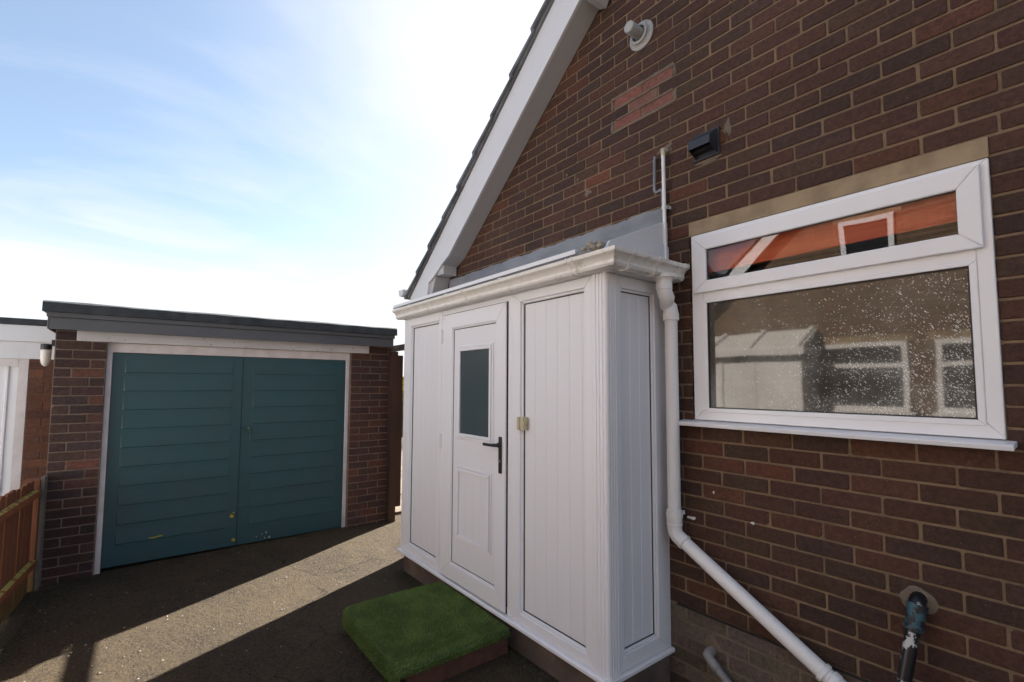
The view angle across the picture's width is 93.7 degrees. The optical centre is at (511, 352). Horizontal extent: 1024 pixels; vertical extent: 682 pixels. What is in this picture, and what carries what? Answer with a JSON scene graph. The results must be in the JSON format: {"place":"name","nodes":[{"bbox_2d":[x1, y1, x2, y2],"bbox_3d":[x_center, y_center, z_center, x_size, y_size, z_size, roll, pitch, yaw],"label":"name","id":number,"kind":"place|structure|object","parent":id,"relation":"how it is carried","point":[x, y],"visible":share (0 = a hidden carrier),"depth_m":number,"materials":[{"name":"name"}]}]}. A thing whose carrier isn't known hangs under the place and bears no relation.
{"place":"outdoors","nodes":[
{"label":"outdoors","id":0,"kind":"place"},
{"bbox_2d":[0,0,544,366],"label":"sky","id":1,"kind":"structure","parent":0,"point":[302,160],"materials":[{"name":"blue"}]},
{"bbox_2d":[0,437,671,681],"bbox_3d":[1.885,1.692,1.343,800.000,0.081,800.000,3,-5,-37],"label":"ground","id":2,"kind":"structure","parent":0,"point":[244,587],"depth_m":3.31,"materials":[{"name":"grey concrete"}]},
{"bbox_2d":[0,475,47,624],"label":"picket fence","id":3,"kind":"object","parent":2,"relation":"on","point":[22,517],"visible":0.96,"depth_m":3.44,"materials":[{"name":"wood"}]},
{"bbox_2d":[0,317,55,496],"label":"neighbour garage","id":4,"kind":"structure","parent":2,"relation":"on","point":[25,394],"depth_m":4.38,"materials":[{"name":"brick"}]},
{"bbox_2d":[0,366,18,496],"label":"door","id":5,"kind":"structure","parent":4,"relation":"in","point":[8,374],"depth_m":4.34,"materials":[{"name":"white plastic"}]},
{"bbox_2d":[0,552,368,681],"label":"grit","id":6,"kind":"object","parent":2,"relation":"on","point":[167,619],"visible":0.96,"depth_m":3.12,"materials":[{"name":"beige gravel"}]},
{"bbox_2d":[41,300,396,585],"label":"garage","id":7,"kind":"structure","parent":2,"relation":"on","point":[167,428],"depth_m":4.46,"materials":[{"name":"brick"}]},
{"bbox_2d":[40,340,54,365],"bbox_3d":[-3.820,0.003,3.958,0.108,0.220,0.072,3,-5,-37],"label":"wall lamp","id":8,"kind":"object","parent":7,"relation":"attached to","point":[45,354],"visible":0.99,"depth_m":3.92,"materials":[{"name":"white plastic"}]},
{"bbox_2d":[100,353,242,568],"bbox_3d":[-3.046,0.923,4.372,0.987,1.806,0.036,3,-5,-37],"label":"door","id":9,"kind":"structure","parent":7,"relation":"in","point":[171,485],"depth_m":4.33,"materials":[{"name":"teal paint"}]},
{"bbox_2d":[235,357,345,544],"bbox_3d":[-2.251,0.966,4.955,1.021,1.806,0.077,3,-5,-37],"label":"door","id":10,"kind":"structure","parent":7,"relation":"in","point":[291,468],"depth_m":4.94,"materials":[{"name":"teal paint"}]},
{"bbox_2d":[385,351,397,522],"bbox_3d":[-1.385,0.988,5.520,0.083,2.005,0.095,3,-5,-37],"label":"gate post","id":11,"kind":"object","parent":7,"relation":"attached to","point":[391,438],"visible":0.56,"depth_m":5.49,"materials":[{"name":"brown wood"}]},
{"bbox_2d":[392,344,404,351],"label":"beam","id":12,"kind":"structure","parent":11,"relation":"on","point":[401,347],"depth_m":5.50,"materials":[{"name":"wood"}]},
{"bbox_2d":[395,355,402,506],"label":"gate","id":13,"kind":"structure","parent":11,"relation":"attached to","point":[399,431],"depth_m":5.62,"materials":[{"name":"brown wood"}]},
{"bbox_2d":[402,376,403,435],"bbox_3d":[-2.926,1.521,12.431,1.514,1.859,1.497,3,-5,-37],"label":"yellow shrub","id":14,"kind":"object","parent":2,"relation":"on","point":[402,405],"visible":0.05,"depth_m":12.18,"materials":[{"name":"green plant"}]},
{"bbox_2d":[342,581,509,681],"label":"doorstep","id":15,"kind":"object","parent":2,"relation":"on","point":[437,631],"visible":1,"depth_m":2.87,"materials":[{"name":"plant"}]},
{"bbox_2d":[399,0,1023,681],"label":"brick house","id":16,"kind":"structure","parent":2,"relation":"on","point":[851,420],"depth_m":2.16,"materials":[{"name":"brick"}]},
{"bbox_2d":[392,223,689,681],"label":"porch","id":17,"kind":"object","parent":16,"relation":"attached to","point":[572,584],"visible":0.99,"depth_m":2.74,"materials":[{"name":"white plastic"}]},
{"bbox_2d":[437,302,507,613],"bbox_3d":[-0.309,0.668,3.375,0.095,1.967,0.839,3,-5,-37],"label":"door","id":18,"kind":"structure","parent":17,"relation":"in","point":[472,546],"depth_m":3.34,"materials":[{"name":"white plastic"}]},
{"bbox_2d":[517,417,527,429],"bbox_3d":[0.063,0.434,2.951,0.044,0.080,0.055,3,-5,-37],"label":"sensor","id":19,"kind":"object","parent":17,"relation":"attached to","point":[522,423],"visible":1,"depth_m":2.94,"materials":[{"name":"beige plastic"}]},
{"bbox_2d":[581,241,603,250],"bbox_3d":[0.402,-0.540,2.420,0.135,0.061,0.071,-2,-4,30],"label":"debris","id":20,"kind":"object","parent":17,"relation":"on","point":[598,245],"visible":0.99,"depth_m":2.40,"materials":[{"name":"beige stone"}]},
{"bbox_2d":[449,208,661,287],"bbox_3d":[0.115,-0.716,3.769,0.068,0.175,2.485,3,-5,-37],"label":"lead flashing","id":21,"kind":"object","parent":16,"relation":"attached to","point":[606,234],"visible":0.4,"depth_m":3.39,"materials":[{"name":"grey metal"}]},
{"bbox_2d":[624,19,653,50],"bbox_3d":[0.761,-1.989,2.967,0.131,0.179,0.179,3,-5,-37],"label":"boiler flue","id":22,"kind":"object","parent":16,"relation":"attached to","point":[641,33],"visible":1,"depth_m":2.95,"materials":[{"name":"plastic"}]},
{"bbox_2d":[653,156,662,222],"bbox_3d":[0.870,-0.830,2.825,0.033,0.693,0.073,3,-5,-37],"label":"lead pipe","id":23,"kind":"object","parent":16,"relation":"attached to","point":[654,176],"visible":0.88,"depth_m":2.85,"materials":[{"name":"grey metal"}]},
{"bbox_2d":[661,148,670,258],"bbox_3d":[0.892,-0.864,2.783,0.050,0.676,0.038,3,-5,-37],"label":"overflow pipe","id":24,"kind":"object","parent":16,"relation":"attached to","point":[664,206],"visible":0.94,"depth_m":2.77,"materials":[{"name":"beige plastic"}]},
{"bbox_2d":[688,126,719,162],"bbox_3d":[1.029,-1.135,2.589,0.092,0.148,0.148,3,-5,-37],"label":"extractor vent","id":25,"kind":"object","parent":16,"relation":"attached to","point":[704,145],"visible":1,"depth_m":2.57,"materials":[{"name":"black plastic"}]},
{"bbox_2d":[702,646,731,681],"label":"waste pipe","id":26,"kind":"object","parent":16,"relation":"attached to","point":[709,653],"visible":1,"depth_m":2.40,"materials":[{"name":"grey plastic"}]},
{"bbox_2d":[656,282,846,681],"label":"downpipe","id":27,"kind":"object","parent":16,"relation":"attached to","point":[801,651],"visible":1,"depth_m":2.54,"materials":[{"name":"white plastic"}]},
{"bbox_2d":[708,192,956,272],"bbox_3d":[1.400,-0.547,2.217,0.012,0.172,1.070,3,-5,-37],"label":"window pane","id":28,"kind":"object","parent":16,"relation":"attached to","point":[925,213],"visible":0.62,"depth_m":2.13,"materials":[{"name":"clear glass"}]},
{"bbox_2d":[691,158,1006,439],"bbox_3d":[1.369,-0.170,2.173,0.090,1.005,1.182,3,-5,-37],"label":"window","id":29,"kind":"structure","parent":16,"relation":"in","point":[904,338],"depth_m":2.00,"materials":[{"name":"plastic"}]},
{"bbox_2d":[896,591,928,681],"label":"black drain pipe","id":30,"kind":"object","parent":16,"relation":"attached to","point":[917,609],"visible":1,"depth_m":1.77,"materials":[{"name":"black plastic"}]},
{"bbox_2d":[395,436,402,514],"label":"path","id":31,"kind":"structure","parent":0,"point":[397,510],"depth_m":6.29,"materials":[{"name":"beige concrete"}]}
]}

